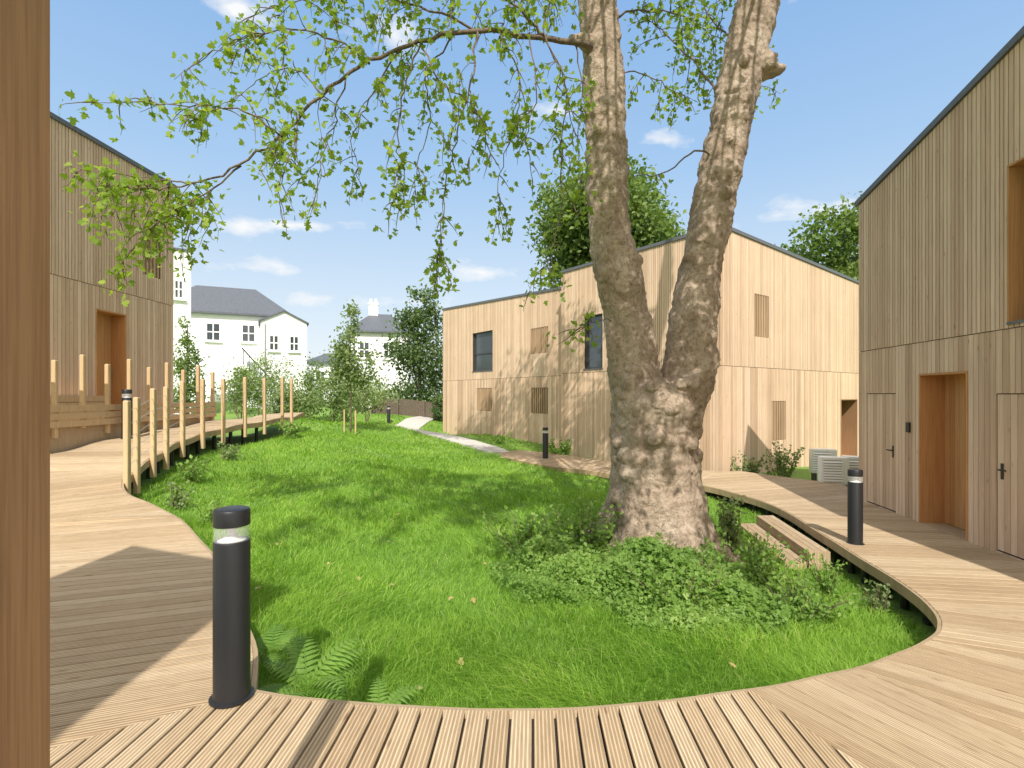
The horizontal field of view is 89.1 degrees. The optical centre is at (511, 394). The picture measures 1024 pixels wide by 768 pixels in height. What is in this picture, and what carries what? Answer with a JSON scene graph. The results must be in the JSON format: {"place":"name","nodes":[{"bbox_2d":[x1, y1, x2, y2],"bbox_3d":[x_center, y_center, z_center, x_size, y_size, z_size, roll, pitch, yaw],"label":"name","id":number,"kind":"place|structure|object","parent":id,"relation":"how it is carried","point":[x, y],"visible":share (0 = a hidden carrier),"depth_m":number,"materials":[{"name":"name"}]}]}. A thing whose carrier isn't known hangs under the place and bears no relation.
{"place":"outdoors","nodes":[
{"label":"outdoors","id":0,"kind":"place"},
{"bbox_2d":[0,0,49,767],"bbox_3d":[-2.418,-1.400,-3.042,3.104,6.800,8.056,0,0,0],"label":"timber post","id":1,"kind":"structure","parent":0,"point":[24,383],"depth_m":0.94,"materials":[{"name":"wood"}]},
{"bbox_2d":[50,417,210,453],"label":"terrace","id":2,"kind":"structure","parent":0,"point":[69,438],"depth_m":9.98,"materials":[{"name":"beige wood"}]},
{"bbox_2d":[51,360,57,437],"bbox_3d":[-8.090,0.070,9.200,0.076,1.380,0.076,0,0,0],"label":"timber post","id":3,"kind":"object","parent":2,"relation":"on","point":[54,387],"visible":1,"depth_m":9.16,"materials":[{"name":"beige wood"}]},
{"bbox_2d":[50,396,103,421],"bbox_3d":[-8.860,0.279,9.875,0.480,0.532,2.550,0,0,0],"label":"planter box","id":4,"kind":"object","parent":2,"relation":"on","point":[74,400],"visible":0.22,"depth_m":10.29,"materials":[{"name":"brown wood"}]},
{"bbox_2d":[79,355,85,427],"bbox_3d":[-8.090,-0.070,9.800,0.076,1.380,0.076,0,0,0],"label":"timber post","id":5,"kind":"object","parent":2,"relation":"on","point":[82,379],"visible":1,"depth_m":9.76,"materials":[{"name":"beige wood"}]},
{"bbox_2d":[50,402,215,427],"bbox_3d":[-8.038,0.385,11.310,0.024,0.390,5.620,0,0,0],"label":"timber balustrade","id":6,"kind":"object","parent":5,"relation":"attached to","point":[64,416],"visible":0.62,"depth_m":10.24,"materials":[{"name":"brown wood"}]},
{"bbox_2d":[104,364,110,432],"bbox_3d":[-8.090,0.070,10.400,0.076,1.380,0.076,0,0,0],"label":"timber post","id":7,"kind":"object","parent":2,"relation":"on","point":[107,387],"visible":1,"depth_m":10.36,"materials":[{"name":"beige wood"}]},
{"bbox_2d":[127,359,131,397],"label":"timber post","id":8,"kind":"object","parent":2,"relation":"on","point":[129,373],"visible":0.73,"depth_m":10.96,"materials":[{"name":"beige wood"}]},
{"bbox_2d":[147,367,151,428],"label":"timber post","id":9,"kind":"object","parent":2,"relation":"attached to","point":[149,377],"visible":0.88,"depth_m":11.56,"materials":[{"name":"beige wood"}]},
{"bbox_2d":[165,363,169,420],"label":"timber post","id":10,"kind":"object","parent":2,"relation":"on","point":[167,374],"visible":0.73,"depth_m":12.16,"materials":[{"name":"beige wood"}]},
{"bbox_2d":[196,365,199,418],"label":"timber post","id":11,"kind":"object","parent":2,"relation":"on","point":[197,382],"visible":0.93,"depth_m":13.37,"materials":[{"name":"beige wood"}]},
{"bbox_2d":[391,416,508,452],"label":"path","id":12,"kind":"structure","parent":0,"point":[416,423],"depth_m":20.48,"materials":[{"name":"beige concrete"}]},
{"bbox_2d":[50,0,1023,396],"label":"sky","id":13,"kind":"structure","parent":0,"point":[862,79],"materials":[{"name":"blue"}]},
{"bbox_2d":[131,397,965,707],"bbox_3d":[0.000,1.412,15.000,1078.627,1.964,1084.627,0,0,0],"label":"ground","id":14,"kind":"structure","parent":0,"point":[799,473],"depth_m":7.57,"materials":[{"name":"green plant"}]},
{"bbox_2d":[50,111,175,417],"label":"timber house","id":15,"kind":"structure","parent":14,"relation":"on","point":[94,324],"depth_m":11.56,"materials":[{"name":"wood"}]},
{"bbox_2d":[97,313,110,395],"bbox_3d":[-9.469,-0.675,11.850,0.042,2.390,0.834,0,0,0],"label":"door","id":16,"kind":"structure","parent":15,"relation":"in","point":[103,321],"depth_m":12.00,"materials":[{"name":"brown wood"}]},
{"bbox_2d":[50,412,304,520],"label":"ramp","id":17,"kind":"structure","parent":14,"relation":"on","point":[86,480],"depth_m":8.24,"materials":[{"name":"beige wood"}]},
{"bbox_2d":[120,389,131,438],"bbox_3d":[-7.850,0.386,10.600,0.216,1.000,0.216,0,0,0],"label":"bollard light","id":18,"kind":"object","parent":17,"relation":"on","point":[126,392],"visible":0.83,"depth_m":10.54,"materials":[{"name":"black metal"}]},
{"bbox_2d":[123,400,130,494],"bbox_3d":[-5.592,0.829,7.552,0.076,1.500,0.076,0,0,0],"label":"timber post","id":19,"kind":"object","parent":17,"relation":"on","point":[127,444],"visible":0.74,"depth_m":7.52,"materials":[{"name":"beige wood"}]},
{"bbox_2d":[131,382,290,462],"bbox_3d":[-6.457,0.338,11.699,0.583,1.408,8.455,0,0,-8],"label":"wire balustrade","id":20,"kind":"object","parent":19,"relation":"attached to","point":[207,413],"visible":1,"depth_m":11.38,"materials":[{"name":"metal"}]},
{"bbox_2d":[133,397,140,493],"bbox_3d":[-5.834,0.783,8.085,0.076,1.500,0.076,0,0,0],"label":"timber post","id":21,"kind":"object","parent":17,"relation":"attached to","point":[137,446],"visible":0.97,"depth_m":8.05,"materials":[{"name":"beige wood"}]},
{"bbox_2d":[150,388,156,477],"bbox_3d":[-6.054,0.638,8.776,0.076,1.500,0.076,0,0,0],"label":"timber post","id":22,"kind":"object","parent":17,"relation":"on","point":[153,436],"visible":1,"depth_m":8.74,"materials":[{"name":"beige wood"}]},
{"bbox_2d":[163,387,168,469],"bbox_3d":[-6.269,0.599,9.430,0.076,1.500,0.076,0,0,0],"label":"timber post","id":23,"kind":"object","parent":17,"relation":"on","point":[166,430],"visible":1,"depth_m":9.39,"materials":[{"name":"beige wood"}]},
{"bbox_2d":[180,381,184,456],"bbox_3d":[-6.525,0.480,10.300,0.076,1.500,0.076,0,0,0],"label":"timber post","id":24,"kind":"object","parent":17,"relation":"on","point":[182,418],"visible":1,"depth_m":10.26,"materials":[{"name":"beige wood"}]},
{"bbox_2d":[181,370,185,425],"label":"timber post","id":25,"kind":"object","parent":17,"relation":"on","point":[183,375],"visible":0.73,"depth_m":12.79,"materials":[{"name":"beige wood"}]},
{"bbox_2d":[200,379,204,448],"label":"timber post","id":26,"kind":"object","parent":17,"relation":"on","point":[202,412],"visible":1,"depth_m":11.20,"materials":[{"name":"beige wood"}]},
{"bbox_2d":[211,372,214,420],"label":"timber post","id":27,"kind":"object","parent":17,"relation":"on","point":[212,388],"visible":0.74,"depth_m":14.01,"materials":[{"name":"beige wood"}]},
{"bbox_2d":[221,379,225,442],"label":"timber post","id":28,"kind":"object","parent":17,"relation":"on","point":[223,412],"visible":0.93,"depth_m":12.08,"materials":[{"name":"beige wood"}]},
{"bbox_2d":[243,377,246,436],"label":"timber post","id":29,"kind":"object","parent":17,"relation":"on","point":[245,407],"visible":1,"depth_m":12.96,"materials":[{"name":"beige wood"}]},
{"bbox_2d":[262,378,265,433],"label":"timber post","id":30,"kind":"object","parent":17,"relation":"on","point":[264,407],"visible":1,"depth_m":13.86,"materials":[{"name":"beige wood"}]},
{"bbox_2d":[281,377,283,426],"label":"timber post","id":31,"kind":"object","parent":17,"relation":"on","point":[282,400],"visible":0.74,"depth_m":14.96,"materials":[{"name":"beige wood"}]},
{"bbox_2d":[290,379,292,427],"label":"timber post","id":32,"kind":"object","parent":17,"relation":"on","point":[291,401],"visible":0.8,"depth_m":15.89,"materials":[{"name":"beige wood"}]},
{"bbox_2d":[162,481,196,509],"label":"leafy plant","id":33,"kind":"object","parent":14,"relation":"on","point":[174,492],"visible":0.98,"depth_m":7.57,"materials":[{"name":"green plant"}]},
{"bbox_2d":[173,247,191,413],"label":"white house","id":34,"kind":"structure","parent":14,"relation":"on","point":[182,298],"depth_m":29.84,"materials":[{"name":"paint"}]},
{"bbox_2d":[174,279,185,300],"bbox_3d":[-19.049,-6.000,29.715,0.700,1.200,0.170,0,0,-33],"label":"window","id":35,"kind":"structure","parent":34,"relation":"in","point":[178,284],"depth_m":29.73,"materials":[{"name":"white glass"}]},
{"bbox_2d":[173,316,210,413],"bbox_3d":[-15.699,-1.419,24.953,2.213,5.237,2.221,0,0,33],"label":"young tree","id":36,"kind":"object","parent":14,"relation":"on","point":[194,356],"visible":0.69,"depth_m":24.79,"materials":[{"name":"green plant"}]},
{"bbox_2d":[173,455,213,484],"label":"leafy plant","id":37,"kind":"object","parent":14,"relation":"on","point":[191,477],"visible":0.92,"depth_m":8.95,"materials":[{"name":"green plant"}]},
{"bbox_2d":[189,493,226,525],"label":"leafy plant","id":38,"kind":"object","parent":14,"relation":"on","point":[210,511],"visible":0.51,"depth_m":6.87,"materials":[{"name":"green plant"}]},
{"bbox_2d":[214,440,241,459],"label":"leafy plant","id":39,"kind":"object","parent":14,"relation":"on","point":[229,452],"visible":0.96,"depth_m":10.90,"materials":[{"name":"green plant"}]},
{"bbox_2d":[191,285,287,402],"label":"white house","id":40,"kind":"structure","parent":14,"relation":"on","point":[224,324],"depth_m":40.11,"materials":[{"name":"paint"}]},
{"bbox_2d":[204,322,221,342],"bbox_3d":[-22.688,-4.750,39.481,1.200,1.500,0.170,0,0,-24],"label":"window","id":41,"kind":"structure","parent":40,"relation":"in","point":[213,330],"depth_m":39.52,"materials":[{"name":"white glass"}]},
{"bbox_2d":[240,324,256,343],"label":"window","id":42,"kind":"structure","parent":40,"relation":"in","point":[248,331],"depth_m":40.47,"materials":[{"name":"white glass"}]},
{"bbox_2d":[215,357,268,414],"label":"shrub","id":43,"kind":"object","parent":14,"relation":"on","point":[230,406],"visible":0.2,"depth_m":32.79,"materials":[{"name":"green plant"}]},
{"bbox_2d":[215,357,287,418],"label":"shrub","id":44,"kind":"object","parent":14,"relation":"on","point":[238,384],"visible":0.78,"depth_m":23.84,"materials":[{"name":"green plant"}]},
{"bbox_2d":[242,348,277,408],"bbox_3d":[-17.200,-1.117,35.951,2.471,4.233,1.098,0,0,0],"label":"outside stair","id":45,"kind":"object","parent":14,"relation":"on","point":[244,362],"visible":0.27,"depth_m":35.50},
{"bbox_2d":[241,349,292,414],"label":"shrub","id":46,"kind":"object","parent":14,"relation":"on","point":[254,369],"visible":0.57,"depth_m":29.91,"materials":[{"name":"green plant"}]},
{"bbox_2d":[258,310,308,399],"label":"white house","id":47,"kind":"structure","parent":14,"relation":"on","point":[284,333],"depth_m":39.30,"materials":[{"name":"paint"}]},
{"bbox_2d":[267,335,280,351],"bbox_3d":[-17.800,-3.850,38.868,0.900,1.300,0.170,0,0,-26],"label":"window","id":48,"kind":"structure","parent":47,"relation":"in","point":[273,339],"depth_m":38.88,"materials":[{"name":"white glass"}]},
{"bbox_2d":[288,336,300,352],"bbox_3d":[-16.538,-3.850,39.483,0.900,1.300,0.170,0,0,-26],"label":"window","id":49,"kind":"structure","parent":47,"relation":"in","point":[293,340],"depth_m":39.52,"materials":[{"name":"white glass"}]},
{"bbox_2d":[256,623,311,671],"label":"fern","id":50,"kind":"object","parent":14,"relation":"on","point":[276,636],"visible":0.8,"depth_m":3.84,"materials":[{"name":"green plant"}]},
{"bbox_2d":[259,378,320,417],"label":"shrub","id":51,"kind":"object","parent":14,"relation":"on","point":[296,406],"visible":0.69,"depth_m":20.86,"materials":[{"name":"green plant"}]},
{"bbox_2d":[277,420,304,438],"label":"leafy plant","id":52,"kind":"object","parent":14,"relation":"on","point":[294,431],"visible":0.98,"depth_m":14.44,"materials":[{"name":"green plant"}]},
{"bbox_2d":[272,357,331,418],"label":"shrub","id":53,"kind":"object","parent":14,"relation":"on","point":[312,372],"visible":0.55,"depth_m":26.44,"materials":[{"name":"green plant"}]},
{"bbox_2d":[258,633,365,699],"bbox_3d":[-1.274,1.787,3.279,0.676,0.253,0.723,0,0,0],"label":"fern","id":54,"kind":"object","parent":14,"relation":"on","point":[298,654],"visible":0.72,"depth_m":3.36,"materials":[{"name":"green plant"}]},
{"bbox_2d":[205,374,441,410],"bbox_3d":[-11.026,0.151,40.276,36.244,4.156,4.300,0,0,0],"label":"hedge","id":55,"kind":"object","parent":14,"relation":"on","point":[388,386],"visible":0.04,"depth_m":39.98,"materials":[{"name":"green plant"}]},
{"bbox_2d":[307,353,349,405],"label":"white house","id":56,"kind":"structure","parent":14,"relation":"on","point":[324,357],"depth_m":51.43,"materials":[{"name":"stone"}]},
{"bbox_2d":[297,371,367,421],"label":"shrub","id":57,"kind":"object","parent":14,"relation":"on","point":[336,402],"visible":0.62,"depth_m":22.24,"materials":[{"name":"green plant"}]},
{"bbox_2d":[343,410,344,433],"bbox_3d":[-5.950,0.991,18.450,0.050,0.950,0.050,0,0,0],"label":"tree stake","id":58,"kind":"object","parent":14,"relation":"on","point":[344,421],"visible":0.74,"depth_m":18.43,"materials":[{"name":"beige wood"}]},
{"bbox_2d":[312,299,386,430],"bbox_3d":[-5.685,-0.955,18.436,2.577,4.877,1.742,0,0,0],"label":"young tree","id":59,"kind":"object","parent":14,"relation":"on","point":[347,372],"visible":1,"depth_m":18.32,"materials":[{"name":"green plant"}]},
{"bbox_2d":[340,364,392,413],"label":"shrub","id":60,"kind":"object","parent":14,"relation":"on","point":[366,391],"visible":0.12,"depth_m":32.23,"materials":[{"name":"green plant"}]},
{"bbox_2d":[331,382,402,422],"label":"shrub","id":61,"kind":"object","parent":14,"relation":"on","point":[377,399],"visible":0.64,"depth_m":24.98,"materials":[{"name":"green plant"}]},
{"bbox_2d":[348,299,409,407],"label":"white house","id":62,"kind":"structure","parent":14,"relation":"on","point":[374,324],"depth_m":44.16,"materials":[{"name":"paint"}]},
{"bbox_2d":[359,341,369,358],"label":"window","id":63,"kind":"structure","parent":62,"relation":"in","point":[365,344],"depth_m":43.73,"materials":[{"name":"white glass"}]},
{"bbox_2d":[382,342,393,359],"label":"window","id":64,"kind":"structure","parent":62,"relation":"in","point":[383,342],"depth_m":44.17,"materials":[{"name":"white glass"}]},
{"bbox_2d":[387,406,389,423],"bbox_3d":[-6.500,1.068,27.400,0.216,1.000,0.216,0,0,0],"label":"bollard light","id":65,"kind":"object","parent":14,"relation":"on","point":[388,415],"visible":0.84,"depth_m":27.32,"materials":[{"name":"black metal"}]},
{"bbox_2d":[367,677,428,704],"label":"fern","id":66,"kind":"object","parent":14,"relation":"on","point":[398,698],"visible":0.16,"depth_m":3.09,"materials":[{"name":"green plant"}]},
{"bbox_2d":[371,397,441,418],"bbox_3d":[-6.104,0.872,31.491,5.166,1.525,0.204,0,0,10],"label":"fence","id":67,"kind":"object","parent":14,"relation":"on","point":[409,407],"visible":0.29,"depth_m":31.60,"materials":[{"name":"brown wood"}]},
{"bbox_2d":[375,283,443,401],"bbox_3d":[-5.661,-2.544,33.905,6.831,9.476,5.957,0,0,0],"label":"broadleaf tree","id":68,"kind":"object","parent":14,"relation":"on","point":[415,352],"visible":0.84,"depth_m":33.28,"materials":[{"name":"green plant"}]},
{"bbox_2d":[58,0,786,566],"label":"plane tree","id":69,"kind":"object","parent":14,"relation":"on","point":[656,452],"visible":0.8,"depth_m":6.38,"materials":[{"name":"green plant"}]},
{"bbox_2d":[426,393,442,421],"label":"shrub","id":70,"kind":"object","parent":14,"relation":"on","point":[439,408],"visible":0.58,"depth_m":30.25,"materials":[{"name":"green plant"}]},
{"bbox_2d":[481,432,512,443],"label":"leafy plant","id":71,"kind":"object","parent":14,"relation":"on","point":[498,440],"visible":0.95,"depth_m":20.43,"materials":[{"name":"green plant"}]},
{"bbox_2d":[442,287,560,447],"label":"timber house","id":72,"kind":"structure","parent":14,"relation":"on","point":[501,368],"depth_m":23.19,"materials":[{"name":"wood"}]},
{"bbox_2d":[472,330,492,371],"bbox_3d":[-1.360,-2.057,24.736,0.185,1.883,1.830,0,0,-36],"label":"window","id":73,"kind":"structure","parent":72,"relation":"in","point":[483,341],"depth_m":24.84,"materials":[{"name":"grey glass"}]},
{"bbox_2d":[474,505,564,558],"bbox_3d":[0.238,1.765,6.483,0.996,0.683,1.227,0,0,-33],"label":"leafy plant","id":74,"kind":"object","parent":14,"relation":"on","point":[530,529],"visible":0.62,"depth_m":6.49,"materials":[{"name":"green plant"}]},
{"bbox_2d":[50,450,1023,767],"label":"boardwalk","id":75,"kind":"structure","parent":14,"relation":"on","point":[130,640],"depth_m":2.96,"materials":[{"name":"beige wood"}]},
{"bbox_2d":[208,505,254,708],"bbox_3d":[-1.487,1.100,2.760,0.216,1.000,0.216,0,0,0],"label":"bollard light","id":76,"kind":"object","parent":75,"relation":"on","point":[232,686],"visible":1,"depth_m":2.69,"materials":[{"name":"black metal"}]},
{"bbox_2d":[543,427,547,458],"bbox_3d":[1.030,1.500,16.000,0.216,1.000,0.216,0,0,0],"label":"bollard light","id":77,"kind":"object","parent":75,"relation":"on","point":[545,444],"visible":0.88,"depth_m":15.92,"materials":[{"name":"black metal"}]},
{"bbox_2d":[846,469,864,544],"bbox_3d":[4.620,1.500,7.000,0.216,1.000,0.216,0,0,0],"label":"bollard light","id":78,"kind":"object","parent":75,"relation":"on","point":[854,511],"visible":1,"depth_m":6.93,"materials":[{"name":"black metal"}]},
{"bbox_2d":[259,498,834,693],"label":"fallen leaves","id":79,"kind":"object","parent":14,"relation":"on","point":[426,688],"visible":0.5,"depth_m":4.92,"materials":[{"name":"brown plant"}]},
{"bbox_2d":[548,436,571,455],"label":"leafy plant","id":80,"kind":"object","parent":14,"relation":"on","point":[564,449],"visible":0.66,"depth_m":17.08,"materials":[{"name":"green plant"}]},
{"bbox_2d":[545,495,623,556],"bbox_3d":[0.899,1.670,6.595,1.024,0.882,1.112,0,0,0],"label":"leafy plant","id":81,"kind":"object","parent":14,"relation":"on","point":[580,528],"visible":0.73,"depth_m":6.51,"materials":[{"name":"green plant"}]},
{"bbox_2d":[522,154,686,291],"bbox_3d":[6.712,-6.880,33.005,12.234,17.572,12.653,0,0,0],"label":"broadleaf tree","id":82,"kind":"object","parent":14,"relation":"on","point":[651,222],"visible":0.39,"depth_m":30.62,"materials":[{"name":"green plant"}]},
{"bbox_2d":[488,529,824,645],"bbox_3d":[1.477,1.872,5.717,3.503,0.779,2.818,0,0,0],"label":"ground cover","id":83,"kind":"object","parent":14,"relation":"on","point":[741,599],"visible":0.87,"depth_m":5.13,"materials":[{"name":"green plant"}]},
{"bbox_2d":[620,553,732,611],"bbox_3d":[1.684,1.852,4.970,1.091,0.553,0.798,0,0,-27],"label":"leafy plant","id":84,"kind":"object","parent":14,"relation":"on","point":[701,606],"visible":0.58,"depth_m":4.88,"materials":[{"name":"green plant"}]},
{"bbox_2d":[559,227,858,473],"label":"timber house","id":85,"kind":"structure","parent":14,"relation":"on","point":[787,343],"depth_m":15.95,"materials":[{"name":"wood"}]},
{"bbox_2d":[583,314,602,369],"bbox_3d":[2.812,-1.792,17.699,0.185,1.853,0.920,0,0,-36],"label":"window","id":86,"kind":"structure","parent":85,"relation":"in","point":[594,356],"depth_m":17.75,"materials":[{"name":"grey glass"}]},
{"bbox_2d":[708,489,747,556],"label":"leafy plant","id":87,"kind":"object","parent":14,"relation":"on","point":[730,523],"visible":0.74,"depth_m":6.87,"materials":[{"name":"green plant"}]},
{"bbox_2d":[730,454,765,473],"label":"leafy plant","id":88,"kind":"object","parent":14,"relation":"on","point":[750,467],"visible":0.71,"depth_m":13.83,"materials":[{"name":"green plant"}]},
{"bbox_2d":[740,521,781,556],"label":"leafy plant","id":89,"kind":"object","parent":14,"relation":"on","point":[756,540],"visible":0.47,"depth_m":7.45,"materials":[{"name":"green plant"}]},
{"bbox_2d":[716,527,807,587],"bbox_3d":[2.796,1.919,5.994,0.719,0.723,0.927,0,0,-30],"label":"leafy plant","id":90,"kind":"object","parent":14,"relation":"on","point":[760,560],"visible":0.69,"depth_m":5.81,"materials":[{"name":"green plant"}]},
{"bbox_2d":[739,523,806,569],"bbox_3d":[4.005,2.420,8.136,0.296,0.300,2.189,0,0,8],"label":"timber step","id":91,"kind":"object","parent":14,"relation":"on","point":[789,554],"visible":0.41,"depth_m":7.90,"materials":[{"name":"beige wood"}]},
{"bbox_2d":[760,442,803,477],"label":"leafy plant","id":92,"kind":"object","parent":14,"relation":"on","point":[780,469],"visible":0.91,"depth_m":13.53,"materials":[{"name":"green plant"}]},
{"bbox_2d":[756,515,829,569],"bbox_3d":[4.325,2.280,8.136,0.296,0.300,2.189,0,0,8],"label":"timber step","id":93,"kind":"object","parent":14,"relation":"on","point":[796,541],"visible":0.79,"depth_m":7.77,"materials":[{"name":"beige wood"}]},
{"bbox_2d":[741,559,858,629],"bbox_3d":[2.937,2.035,5.149,0.907,0.606,0.950,0,0,-20],"label":"leafy plant","id":94,"kind":"object","parent":14,"relation":"on","point":[808,597],"visible":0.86,"depth_m":5.07,"materials":[{"name":"green plant"}]},
{"bbox_2d":[774,191,861,279],"bbox_3d":[25.138,-6.181,39.701,11.570,16.175,9.810,0,0,-41],"label":"broadleaf tree","id":95,"kind":"object","parent":14,"relation":"on","point":[837,258],"visible":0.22,"depth_m":37.16,"materials":[{"name":"green plant"}]},
{"bbox_2d":[809,448,836,480],"bbox_3d":[7.949,1.796,13.296,0.571,0.837,0.312,0,0,14],"label":"heat pump","id":96,"kind":"object","parent":14,"relation":"on","point":[814,453],"visible":0.55,"depth_m":13.21,"materials":[{"name":"white metal"}]},
{"bbox_2d":[800,545,846,596],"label":"leafy plant","id":97,"kind":"object","parent":14,"relation":"on","point":[830,583],"visible":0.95,"depth_m":6.17,"materials":[{"name":"green plant"}]},
{"bbox_2d":[818,456,848,485],"bbox_3d":[7.349,1.837,11.896,0.571,0.837,0.312,0,0,14],"label":"heat pump","id":98,"kind":"object","parent":14,"relation":"on","point":[832,469],"visible":0.81,"depth_m":11.77,"materials":[{"name":"white metal"}]},
{"bbox_2d":[841,456,858,480],"bbox_3d":[7.949,1.837,11.996,0.571,0.837,0.312,0,0,14],"label":"heat pump","id":99,"kind":"object","parent":14,"relation":"on","point":[853,462],"visible":0.15,"depth_m":11.89,"materials":[{"name":"white metal"}]},
{"bbox_2d":[855,581,897,614],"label":"leafy plant","id":100,"kind":"object","parent":14,"relation":"on","point":[883,597],"visible":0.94,"depth_m":5.56,"materials":[{"name":"green plant"}]},
{"bbox_2d":[854,26,1023,561],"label":"timber house","id":101,"kind":"structure","parent":14,"relation":"on","point":[939,202],"depth_m":7.53,"materials":[{"name":"wood"}]},
{"bbox_2d":[868,394,895,510],"bbox_3d":[6.541,0.971,9.185,0.145,1.978,0.880,0,0,8],"label":"flush door","id":102,"kind":"structure","parent":101,"relation":"in","point":[881,407],"depth_m":9.14,"materials":[{"name":"beige wood"}]},
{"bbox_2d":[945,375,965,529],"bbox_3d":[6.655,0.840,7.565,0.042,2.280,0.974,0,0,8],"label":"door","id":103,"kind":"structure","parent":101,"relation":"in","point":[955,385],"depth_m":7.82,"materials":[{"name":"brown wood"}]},
{"bbox_2d":[997,394,1023,558],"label":"flush door","id":104,"kind":"structure","parent":101,"relation":"in","point":[1010,469],"depth_m":6.39,"materials":[{"name":"beige wood"}]},
{"bbox_2d":[1006,319,1023,324],"bbox_3d":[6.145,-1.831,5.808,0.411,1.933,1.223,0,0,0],"label":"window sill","id":105,"kind":"structure","parent":101,"relation":"in","point":[1018,321],"depth_m":6.29,"materials":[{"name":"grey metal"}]}
]}

